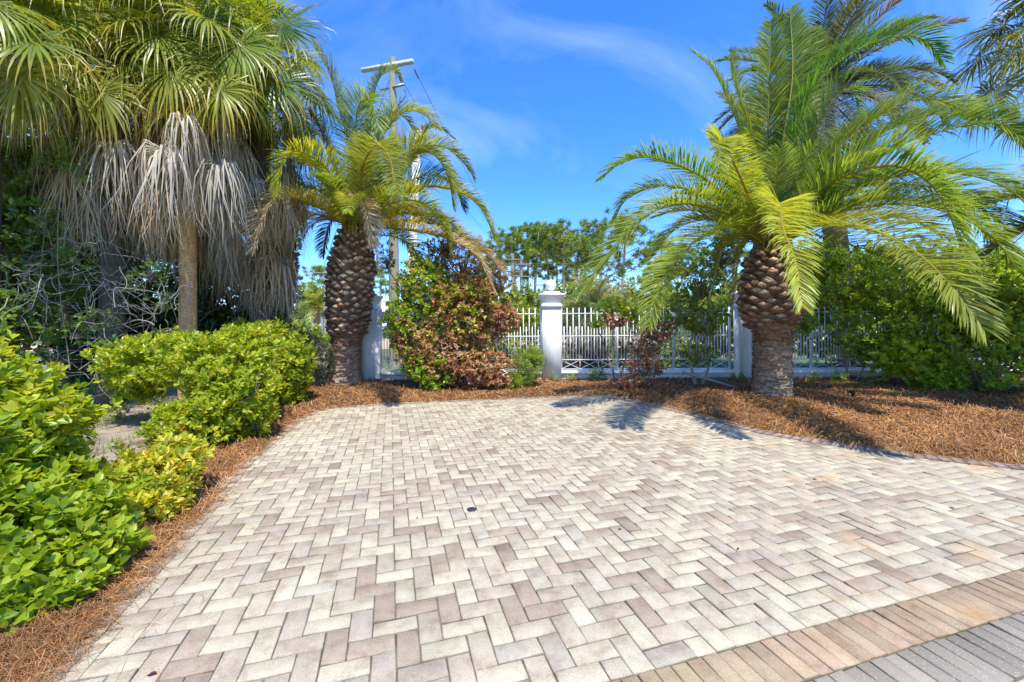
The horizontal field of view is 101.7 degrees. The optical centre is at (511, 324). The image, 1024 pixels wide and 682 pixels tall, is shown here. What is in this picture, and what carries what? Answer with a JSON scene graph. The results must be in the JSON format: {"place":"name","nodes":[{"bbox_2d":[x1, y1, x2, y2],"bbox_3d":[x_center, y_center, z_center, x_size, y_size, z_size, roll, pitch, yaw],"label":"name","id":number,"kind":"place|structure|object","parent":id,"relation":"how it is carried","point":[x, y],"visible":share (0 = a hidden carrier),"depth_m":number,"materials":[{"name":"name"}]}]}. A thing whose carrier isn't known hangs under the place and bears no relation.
{"place":"outdoors","nodes":[
{"label":"outdoors","id":0,"kind":"place"},
{"bbox_2d":[75,388,244,472],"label":"soil","id":1,"kind":"structure","parent":0,"point":[113,431],"depth_m":5.27,"materials":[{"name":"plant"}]},
{"bbox_2d":[0,132,93,362],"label":"evergreen thicket","id":2,"kind":"object","parent":1,"relation":"on","point":[15,213],"visible":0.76,"depth_m":6.26,"materials":[{"name":"green plant"}]},
{"bbox_2d":[0,0,137,343],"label":"fan palm","id":3,"kind":"object","parent":1,"relation":"on","point":[34,88],"visible":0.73,"depth_m":5.39,"materials":[{"name":"green plant"}]},
{"bbox_2d":[0,254,78,346],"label":"dead vine tangle","id":4,"kind":"object","parent":3,"relation":"attached to","point":[29,274],"visible":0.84,"depth_m":5.95,"materials":[{"name":"plant"}]},
{"bbox_2d":[76,385,94,399],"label":"weed","id":5,"kind":"object","parent":1,"relation":"on","point":[93,390],"visible":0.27,"depth_m":7.43,"materials":[{"name":"green plant"}]},
{"bbox_2d":[0,0,228,406],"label":"fan palm","id":6,"kind":"object","parent":1,"relation":"on","point":[105,187],"visible":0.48,"depth_m":6.35,"materials":[{"name":"green plant"}]},
{"bbox_2d":[12,202,74,361],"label":"trailing vine","id":7,"kind":"object","parent":6,"relation":"attached to","point":[62,256],"visible":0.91,"depth_m":6.19,"materials":[{"name":"green plant"}]},
{"bbox_2d":[33,125,93,369],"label":"trailing vine","id":8,"kind":"object","parent":6,"relation":"hanging from","point":[62,154],"visible":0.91,"depth_m":6.09,"materials":[{"name":"green plant"}]},
{"bbox_2d":[3,226,156,409],"bbox_3d":[-6.595,-0.179,6.460,2.703,2.849,1.556,0,0,0],"label":"dead vine tangle","id":9,"kind":"object","parent":6,"relation":"hanging from","point":[85,303],"visible":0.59,"depth_m":6.27,"materials":[{"name":"plant"}]},
{"bbox_2d":[61,303,119,360],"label":"trailing vine","id":10,"kind":"object","parent":9,"relation":"attached to","point":[81,321],"visible":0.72,"depth_m":6.18,"materials":[{"name":"green plant"}]},
{"bbox_2d":[36,244,191,377],"bbox_3d":[-5.641,-0.191,6.474,2.551,2.258,1.457,0,0,12],"label":"dead vine tangle","id":11,"kind":"object","parent":6,"relation":"attached to","point":[167,328],"visible":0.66,"depth_m":6.47,"materials":[{"name":"plant"}]},
{"bbox_2d":[122,254,178,332],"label":"trailing vine","id":12,"kind":"object","parent":11,"relation":"hanging from","point":[151,277],"visible":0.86,"depth_m":6.79,"materials":[{"name":"green plant"}]},
{"bbox_2d":[104,401,129,419],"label":"weed","id":13,"kind":"object","parent":1,"relation":"on","point":[119,415],"visible":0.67,"depth_m":5.89,"materials":[{"name":"green plant"}]},
{"bbox_2d":[145,397,164,408],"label":"weed","id":14,"kind":"object","parent":1,"relation":"on","point":[157,399],"visible":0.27,"depth_m":6.55,"materials":[{"name":"green plant"}]},
{"bbox_2d":[58,0,307,399],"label":"fan palm","id":15,"kind":"object","parent":1,"relation":"on","point":[198,154],"visible":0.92,"depth_m":6.61,"materials":[{"name":"green plant"}]},
{"bbox_2d":[153,0,267,333],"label":"fan palm","id":16,"kind":"object","parent":1,"relation":"on","point":[166,136],"visible":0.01,"depth_m":9.84,"materials":[{"name":"green plant"}]},
{"bbox_2d":[153,0,345,330],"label":"fan palm","id":17,"kind":"object","parent":1,"relation":"on","point":[278,270],"visible":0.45,"depth_m":8.21,"materials":[{"name":"green plant"}]},
{"bbox_2d":[171,189,295,334],"bbox_3d":[-5.257,-1.129,7.972,2.463,3.642,1.765,0,0,0],"label":"dead vine tangle","id":18,"kind":"object","parent":17,"relation":"attached to","point":[248,277],"visible":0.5,"depth_m":7.90,"materials":[{"name":"plant"}]},
{"bbox_2d":[302,299,415,329],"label":"house","id":19,"kind":"structure","parent":0,"point":[384,308],"depth_m":61.90,"materials":[{"name":"white"}]},
{"bbox_2d":[21,337,823,350],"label":"dirt lot","id":20,"kind":"structure","parent":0,"point":[33,347],"depth_m":31.41,"materials":[{"name":"beige soil"}]},
{"bbox_2d":[290,281,323,328],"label":"young palm","id":21,"kind":"object","parent":20,"relation":"on","point":[316,305],"visible":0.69,"depth_m":35.36,"materials":[{"name":"green plant"}]},
{"bbox_2d":[474,276,528,327],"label":"understory tree","id":22,"kind":"object","parent":20,"relation":"on","point":[515,302],"visible":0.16,"depth_m":25.80,"materials":[{"name":"green plant"}]},
{"bbox_2d":[481,227,523,304],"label":"pine tree","id":23,"kind":"object","parent":20,"relation":"on","point":[488,241],"visible":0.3,"depth_m":43.41,"materials":[{"name":"green plant"}]},
{"bbox_2d":[503,254,522,333],"bbox_3d":[0.120,-2.495,37.975,1.800,7.950,0.390,0,0,0],"label":"utility pole","id":24,"kind":"object","parent":20,"relation":"on","point":[512,262],"visible":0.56,"depth_m":37.89,"materials":[{"name":"grey wood"}]},
{"bbox_2d":[490,226,544,290],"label":"pine tree","id":25,"kind":"object","parent":20,"relation":"on","point":[513,242],"visible":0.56,"depth_m":41.10,"materials":[{"name":"green plant"}]},
{"bbox_2d":[514,260,531,338],"bbox_3d":[0.900,-2.294,38.275,1.800,7.537,0.390,0,0,0],"label":"utility pole","id":26,"kind":"object","parent":20,"relation":"on","point":[521,264],"visible":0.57,"depth_m":38.18,"materials":[{"name":"grey wood"}]},
{"bbox_2d":[503,221,552,294],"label":"pine tree","id":27,"kind":"object","parent":20,"relation":"on","point":[526,237],"visible":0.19,"depth_m":44.62,"materials":[{"name":"green plant"}]},
{"bbox_2d":[498,220,562,308],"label":"pine tree","id":28,"kind":"object","parent":20,"relation":"on","point":[535,227],"visible":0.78,"depth_m":40.08,"materials":[{"name":"green plant"}]},
{"bbox_2d":[512,281,563,339],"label":"understory tree","id":29,"kind":"object","parent":20,"relation":"on","point":[531,294],"visible":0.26,"depth_m":26.83,"materials":[{"name":"green plant"}]},
{"bbox_2d":[519,228,576,288],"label":"pine tree","id":30,"kind":"object","parent":20,"relation":"on","point":[554,273],"visible":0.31,"depth_m":42.34,"materials":[{"name":"green plant"}]},
{"bbox_2d":[525,217,607,338],"bbox_3d":[4.853,-4.423,39.972,7.879,11.751,6.015,0,0,28],"label":"pine tree","id":31,"kind":"object","parent":20,"relation":"on","point":[554,229],"visible":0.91,"depth_m":39.48,"materials":[{"name":"green plant"}]},
{"bbox_2d":[553,234,599,337],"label":"pine tree","id":32,"kind":"object","parent":20,"relation":"on","point":[576,261],"visible":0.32,"depth_m":42.74,"materials":[{"name":"green plant"}]},
{"bbox_2d":[562,266,623,344],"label":"understory tree","id":33,"kind":"object","parent":20,"relation":"on","point":[572,289],"visible":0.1,"depth_m":27.80,"materials":[{"name":"green plant"}]},
{"bbox_2d":[565,217,648,334],"bbox_3d":[8.866,-4.398,39.770,8.347,11.667,7.487,0,0,0],"label":"pine tree","id":34,"kind":"object","parent":20,"relation":"on","point":[598,237],"visible":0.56,"depth_m":39.49,"materials":[{"name":"green plant"}]},
{"bbox_2d":[578,207,660,337],"bbox_3d":[10.034,-4.729,38.085,7.181,12.310,7.779,0,0,30],"label":"pine tree","id":35,"kind":"object","parent":20,"relation":"on","point":[623,269],"visible":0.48,"depth_m":37.12,"materials":[{"name":"green plant"}]},
{"bbox_2d":[602,273,690,343],"bbox_3d":[8.998,-1.171,26.904,7.007,5.105,2.343,0,0,0],"label":"understory tree","id":36,"kind":"object","parent":20,"relation":"on","point":[632,290],"visible":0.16,"depth_m":26.66,"materials":[{"name":"green plant"}]},
{"bbox_2d":[636,234,686,331],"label":"pine tree","id":37,"kind":"object","parent":20,"relation":"on","point":[664,246],"visible":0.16,"depth_m":39.40,"materials":[{"name":"green plant"}]},
{"bbox_2d":[645,239,707,304],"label":"pine tree","id":38,"kind":"object","parent":20,"relation":"on","point":[683,278],"visible":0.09,"depth_m":45.85,"materials":[{"name":"green plant"}]},
{"bbox_2d":[691,229,749,284],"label":"pine tree","id":39,"kind":"object","parent":20,"relation":"on","point":[745,253],"visible":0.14,"depth_m":33.91,"materials":[{"name":"green plant"}]},
{"bbox_2d":[1,0,1023,310],"label":"sky","id":40,"kind":"structure","parent":0,"point":[540,95],"materials":[{"name":"blue"}]},
{"bbox_2d":[14,329,1021,394],"bbox_3d":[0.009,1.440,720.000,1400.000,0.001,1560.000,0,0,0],"label":"ground","id":41,"kind":"structure","parent":0,"point":[725,363],"depth_m":15.22,"materials":[{"name":"green plant"}]},
{"bbox_2d":[2,1,151,392],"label":"fan palm","id":42,"kind":"object","parent":41,"relation":"on","point":[63,380],"visible":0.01,"depth_m":8.84,"materials":[{"name":"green plant"}]},
{"bbox_2d":[2,123,304,388],"bbox_3d":[-8.915,-1.946,9.556,7.981,6.876,2.949,0,0,0],"label":"evergreen thicket","id":43,"kind":"object","parent":41,"relation":"on","point":[218,320],"visible":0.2,"depth_m":8.93,"materials":[{"name":"green plant"}]},
{"bbox_2d":[285,318,330,349],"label":"roadside shrub","id":44,"kind":"object","parent":41,"relation":"on","point":[315,330],"visible":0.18,"depth_m":23.89,"materials":[{"name":"green plant"}]},
{"bbox_2d":[296,264,325,332],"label":"pine tree","id":45,"kind":"object","parent":41,"relation":"on","point":[318,268],"visible":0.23,"depth_m":45.60,"materials":[{"name":"green plant"}]},
{"bbox_2d":[313,267,327,332],"bbox_3d":[-15.143,-1.580,33.975,2.000,6.298,0.390,0,0,0],"label":"utility pole","id":46,"kind":"object","parent":41,"relation":"on","point":[325,273],"visible":0.32,"depth_m":33.87,"materials":[{"name":"brown wood"}]},
{"bbox_2d":[361,294,382,379],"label":"masonry pillar","id":47,"kind":"structure","parent":41,"relation":"on","point":[370,355],"depth_m":9.88,"materials":[{"name":"white paint"}]},
{"bbox_2d":[373,261,405,336],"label":"pine tree","id":48,"kind":"object","parent":41,"relation":"on","point":[382,280],"visible":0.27,"depth_m":51.98,"materials":[{"name":"green plant"}]},
{"bbox_2d":[361,56,419,368],"bbox_3d":[-4.123,-3.721,14.112,1.996,10.450,0.637,0,0,18],"label":"utility pole","id":49,"kind":"object","parent":41,"relation":"on","point":[393,86],"visible":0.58,"depth_m":13.88,"materials":[{"name":"grey wood"}]},
{"bbox_2d":[302,81,388,327],"bbox_3d":[-7.240,-3.602,17.000,8.926,10.062,0.020,0,0,42],"label":"power line","id":50,"kind":"object","parent":49,"relation":"attached to","point":[331,244],"visible":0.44,"depth_m":17.76,"materials":[{"name":"grey metal"}]},
{"bbox_2d":[419,79,518,257],"bbox_3d":[-1.111,-7.030,26.049,0.020,2.621,24.242,0,0,10],"label":"power line","id":51,"kind":"object","parent":49,"relation":"attached to","point":[457,154],"visible":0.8,"depth_m":18.77,"materials":[{"name":"grey metal"}]},
{"bbox_2d":[402,130,421,367],"bbox_3d":[-2.923,-2.066,12.100,0.653,7.125,0.312,0,0,0],"label":"concrete pole","id":52,"kind":"object","parent":41,"relation":"on","point":[415,236],"visible":0.15,"depth_m":12.02,"materials":[{"name":"white paint"}]},
{"bbox_2d":[91,288,828,332],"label":"distant wood","id":53,"kind":"object","parent":41,"relation":"on","point":[467,328],"depth_m":95.78,"materials":[{"name":"green plant"}]},
{"bbox_2d":[379,370,542,379],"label":"garden wall","id":54,"kind":"structure","parent":41,"relation":"on","point":[388,375],"depth_m":9.93,"materials":[{"name":"white paint"}]},
{"bbox_2d":[380,308,541,371],"bbox_3d":[-1.222,0.351,10.018,3.886,1.528,0.042,0,0,0],"label":"metal fence","id":55,"kind":"object","parent":54,"relation":"on","point":[508,336],"visible":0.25,"depth_m":10.01,"materials":[{"name":"white paint"}]},
{"bbox_2d":[452,237,491,273],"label":"pine tree","id":56,"kind":"object","parent":41,"relation":"on","point":[481,251],"visible":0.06,"depth_m":45.59,"materials":[{"name":"green plant"}]},
{"bbox_2d":[468,305,539,363],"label":"roadside shrub","id":57,"kind":"object","parent":41,"relation":"on","point":[532,317],"visible":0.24,"depth_m":13.86,"materials":[{"name":"green plant"}]},
{"bbox_2d":[0,375,1023,681],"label":"pine straw","id":58,"kind":"object","parent":41,"relation":"on","point":[14,645],"visible":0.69,"depth_m":5.31,"materials":[{"name":"brown plant"}]},
{"bbox_2d":[0,328,156,636],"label":"foreground shrub","id":59,"kind":"object","parent":58,"relation":"on","point":[68,534],"visible":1,"depth_m":2.32,"materials":[{"name":"green plant"}]},
{"bbox_2d":[90,431,215,524],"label":"shrub","id":60,"kind":"object","parent":58,"relation":"on","point":[167,462],"visible":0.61,"depth_m":3.10,"materials":[{"name":"green plant"}]},
{"bbox_2d":[80,321,292,449],"bbox_3d":[-4.098,0.700,5.622,2.808,1.503,2.045,0,0,27],"label":"hedge shrub","id":61,"kind":"object","parent":58,"relation":"on","point":[225,373],"visible":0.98,"depth_m":5.09,"materials":[{"name":"green plant"}]},
{"bbox_2d":[213,316,318,405],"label":"hedge shrub","id":62,"kind":"object","parent":58,"relation":"on","point":[297,379],"visible":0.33,"depth_m":7.15,"materials":[{"name":"green plant"}]},
{"bbox_2d":[237,220,303,329],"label":"climbing vine","id":63,"kind":"object","parent":58,"relation":"on","point":[279,311],"visible":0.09,"depth_m":9.60,"materials":[{"name":"green plant"}]},
{"bbox_2d":[287,326,336,385],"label":"grey shrub","id":64,"kind":"object","parent":58,"relation":"on","point":[328,359],"visible":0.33,"depth_m":8.99,"materials":[{"name":"green plant"}]},
{"bbox_2d":[239,34,508,385],"bbox_3d":[-3.039,-2.418,8.935,5.755,7.832,4.682,0,0,27],"label":"date palm","id":65,"kind":"object","parent":58,"relation":"on","point":[377,186],"visible":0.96,"depth_m":8.97,"materials":[{"name":"green plant"}]},
{"bbox_2d":[376,252,486,390],"bbox_3d":[-1.649,-0.067,8.862,2.308,3.008,1.329,0,0,18],"label":"climbing shrub","id":66,"kind":"object","parent":58,"relation":"on","point":[418,290],"visible":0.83,"depth_m":8.71,"materials":[{"name":"green plant"}]},
{"bbox_2d":[379,230,516,380],"bbox_3d":[-1.464,-0.369,9.418,3.161,3.592,1.179,0,0,0],"label":"purple leaf shrub","id":67,"kind":"object","parent":58,"relation":"on","point":[443,251],"visible":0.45,"depth_m":9.34,"materials":[{"name":"plant"}]},
{"bbox_2d":[387,269,521,390],"bbox_3d":[-1.198,0.120,8.743,2.869,2.630,1.481,0,0,0],"label":"dry shrub","id":68,"kind":"object","parent":58,"relation":"on","point":[463,366],"visible":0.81,"depth_m":8.64,"materials":[{"name":"brown plant"}]},
{"bbox_2d":[498,342,547,388],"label":"fine leaf shrub","id":69,"kind":"object","parent":58,"relation":"on","point":[528,370],"visible":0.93,"depth_m":8.89,"materials":[{"name":"green plant"}]},
{"bbox_2d":[564,373,576,380],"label":"weed","id":70,"kind":"object","parent":58,"relation":"on","point":[569,378],"visible":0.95,"depth_m":9.69,"materials":[{"name":"green plant"}]},
{"bbox_2d":[584,365,606,380],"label":"weed","id":71,"kind":"object","parent":58,"relation":"on","point":[596,372],"visible":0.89,"depth_m":9.63,"materials":[{"name":"green plant"}]},
{"bbox_2d":[588,294,648,383],"bbox_3d":[2.339,0.368,9.162,1.314,2.068,0.661,0,0,12],"label":"green sapling","id":72,"kind":"object","parent":58,"relation":"on","point":[620,307],"visible":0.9,"depth_m":9.13,"materials":[{"name":"green plant"}]},
{"bbox_2d":[600,303,688,389],"bbox_3d":[2.800,0.437,8.901,1.750,1.948,1.089,0,0,0],"label":"dry sapling","id":73,"kind":"object","parent":58,"relation":"on","point":[659,338],"visible":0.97,"depth_m":8.79,"materials":[{"name":"brown plant"}]},
{"bbox_2d":[646,229,743,388],"bbox_3d":[3.971,-0.396,8.854,2.132,3.380,1.141,0,0,0],"label":"climbing shrub","id":74,"kind":"object","parent":58,"relation":"on","point":[699,291],"visible":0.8,"depth_m":8.75,"materials":[{"name":"green plant"}]},
{"bbox_2d":[731,373,745,381],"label":"weed","id":75,"kind":"object","parent":58,"relation":"on","point":[739,374],"visible":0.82,"depth_m":9.36,"materials":[{"name":"green plant"}]},
{"bbox_2d":[569,1,1023,397],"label":"date palm","id":76,"kind":"object","parent":58,"relation":"on","point":[772,201],"visible":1,"depth_m":6.82,"materials":[{"name":"green plant"}]},
{"bbox_2d":[802,370,821,382],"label":"weed","id":77,"kind":"object","parent":58,"relation":"on","point":[813,374],"visible":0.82,"depth_m":8.93,"materials":[{"name":"green plant"}]},
{"bbox_2d":[829,371,848,382],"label":"weed","id":78,"kind":"object","parent":58,"relation":"on","point":[843,377],"visible":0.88,"depth_m":8.97,"materials":[{"name":"green plant"}]},
{"bbox_2d":[794,234,901,381],"bbox_3d":[7.387,-0.330,9.255,2.166,3.420,1.442,0,0,0],"label":"hedge bush","id":79,"kind":"object","parent":58,"relation":"on","point":[837,264],"visible":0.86,"depth_m":9.14,"materials":[{"name":"green plant"}]},
{"bbox_2d":[860,375,875,384],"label":"weed","id":80,"kind":"object","parent":58,"relation":"on","point":[868,381],"visible":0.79,"depth_m":8.71,"materials":[{"name":"green plant"}]},
{"bbox_2d":[846,230,971,382],"bbox_3d":[8.367,-0.351,8.826,2.343,3.448,1.931,0,0,0],"label":"hedge bush","id":81,"kind":"object","parent":58,"relation":"on","point":[900,306],"visible":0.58,"depth_m":8.65,"materials":[{"name":"green plant"}]},
{"bbox_2d":[870,334,978,390],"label":"hedge bush","id":82,"kind":"object","parent":58,"relation":"on","point":[920,369],"visible":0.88,"depth_m":8.08,"materials":[{"name":"green plant"}]},
{"bbox_2d":[917,245,1023,391],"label":"hedge bush","id":83,"kind":"object","parent":58,"relation":"on","point":[1009,279],"visible":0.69,"depth_m":7.74,"materials":[{"name":"green plant"}]},
{"bbox_2d":[928,156,1023,273],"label":"date palm","id":84,"kind":"object","parent":58,"relation":"on","point":[990,248],"visible":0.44,"depth_m":6.86,"materials":[{"name":"green plant"}]},
{"bbox_2d":[933,0,1023,155],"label":"fan palm","id":85,"kind":"object","parent":58,"relation":"on","point":[1008,36],"visible":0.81,"depth_m":8.68,"materials":[{"name":"green plant"}]},
{"bbox_2d":[538,280,564,379],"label":"masonry pillar","id":86,"kind":"structure","parent":41,"relation":"on","point":[551,304],"depth_m":9.80,"materials":[{"name":"white paint"}]},
{"bbox_2d":[537,238,578,291],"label":"pine tree","id":87,"kind":"object","parent":41,"relation":"on","point":[556,266],"visible":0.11,"depth_m":47.59,"materials":[{"name":"green plant"}]},
{"bbox_2d":[558,245,609,321],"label":"pine tree","id":88,"kind":"object","parent":41,"relation":"on","point":[603,268],"visible":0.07,"depth_m":45.64,"materials":[{"name":"green plant"}]},
{"bbox_2d":[561,272,646,367],"bbox_3d":[2.625,-0.115,13.246,2.843,3.160,2.860,0,0,-19],"label":"pindo palm","id":89,"kind":"object","parent":41,"relation":"on","point":[593,295],"visible":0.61,"depth_m":12.89,"materials":[{"name":"green plant"}]},
{"bbox_2d":[561,369,732,378],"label":"garden wall","id":90,"kind":"structure","parent":41,"relation":"on","point":[713,373],"depth_m":9.93,"materials":[{"name":"white paint"}]},
{"bbox_2d":[561,306,730,370],"bbox_3d":[3.203,0.325,10.018,4.088,1.528,0.042,0,0,0],"label":"metal fence","id":91,"kind":"object","parent":90,"relation":"on","point":[617,360],"visible":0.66,"depth_m":10.01,"materials":[{"name":"white metal"}]},
{"bbox_2d":[646,298,733,367],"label":"roadside shrub","id":92,"kind":"object","parent":41,"relation":"on","point":[720,305],"visible":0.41,"depth_m":13.34,"materials":[{"name":"green plant"}]},
{"bbox_2d":[676,273,739,334],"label":"understory tree","id":93,"kind":"object","parent":41,"relation":"on","point":[720,299],"visible":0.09,"depth_m":23.71,"materials":[{"name":"green plant"}]},
{"bbox_2d":[728,291,752,377],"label":"masonry pillar","id":94,"kind":"structure","parent":41,"relation":"on","point":[742,346],"depth_m":9.77,"materials":[{"name":"white paint"}]},
{"bbox_2d":[613,569,1023,681],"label":"driveway edging","id":95,"kind":"object","parent":41,"relation":"on","point":[841,644],"visible":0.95,"depth_m":1.82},
{"bbox_2d":[711,0,971,368],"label":"date palm","id":96,"kind":"object","parent":41,"relation":"on","point":[887,69],"visible":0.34,"depth_m":10.27,"materials":[{"name":"green plant"}]},
{"bbox_2d":[792,310,899,366],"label":"roadside shrub","id":97,"kind":"object","parent":41,"relation":"on","point":[821,319],"visible":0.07,"depth_m":13.42,"materials":[{"name":"green plant"}]},
{"bbox_2d":[793,368,1018,377],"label":"garden wall","id":98,"kind":"structure","parent":41,"relation":"on","point":[827,372],"depth_m":9.83,"materials":[{"name":"white paint"}]},
{"bbox_2d":[792,306,1022,369],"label":"metal fence","id":99,"kind":"object","parent":98,"relation":"on","point":[811,350],"visible":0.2,"depth_m":9.91,"materials":[{"name":"white metal"}]},
{"bbox_2d":[806,240,1023,363],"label":"background tree","id":100,"kind":"object","parent":41,"relation":"on","point":[901,262],"visible":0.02,"depth_m":12.00,"materials":[{"name":"green plant"}]},
{"bbox_2d":[809,612,1023,681],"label":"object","id":101,"kind":"object","parent":41,"relation":"on","point":[950,659],"visible":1,"depth_m":1.70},
{"bbox_2d":[22,394,1023,681],"bbox_3d":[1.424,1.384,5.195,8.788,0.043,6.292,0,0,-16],"label":"driveway","id":102,"kind":"structure","parent":0,"point":[558,466],"depth_m":2.58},
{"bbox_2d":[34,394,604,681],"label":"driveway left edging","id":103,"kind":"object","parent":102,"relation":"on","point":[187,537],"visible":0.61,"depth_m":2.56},
{"bbox_2d":[601,395,1023,469],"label":"driveway curved edging","id":104,"kind":"object","parent":102,"relation":"on","point":[908,454],"visible":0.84,"depth_m":4.71,"materials":[{"name":"beige concrete"}]},
{"bbox_2d":[562,334,658,369],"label":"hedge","id":105,"kind":"object","parent":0,"point":[577,363],"visible":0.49,"depth_m":12.87,"materials":[{"name":"brown plant"}]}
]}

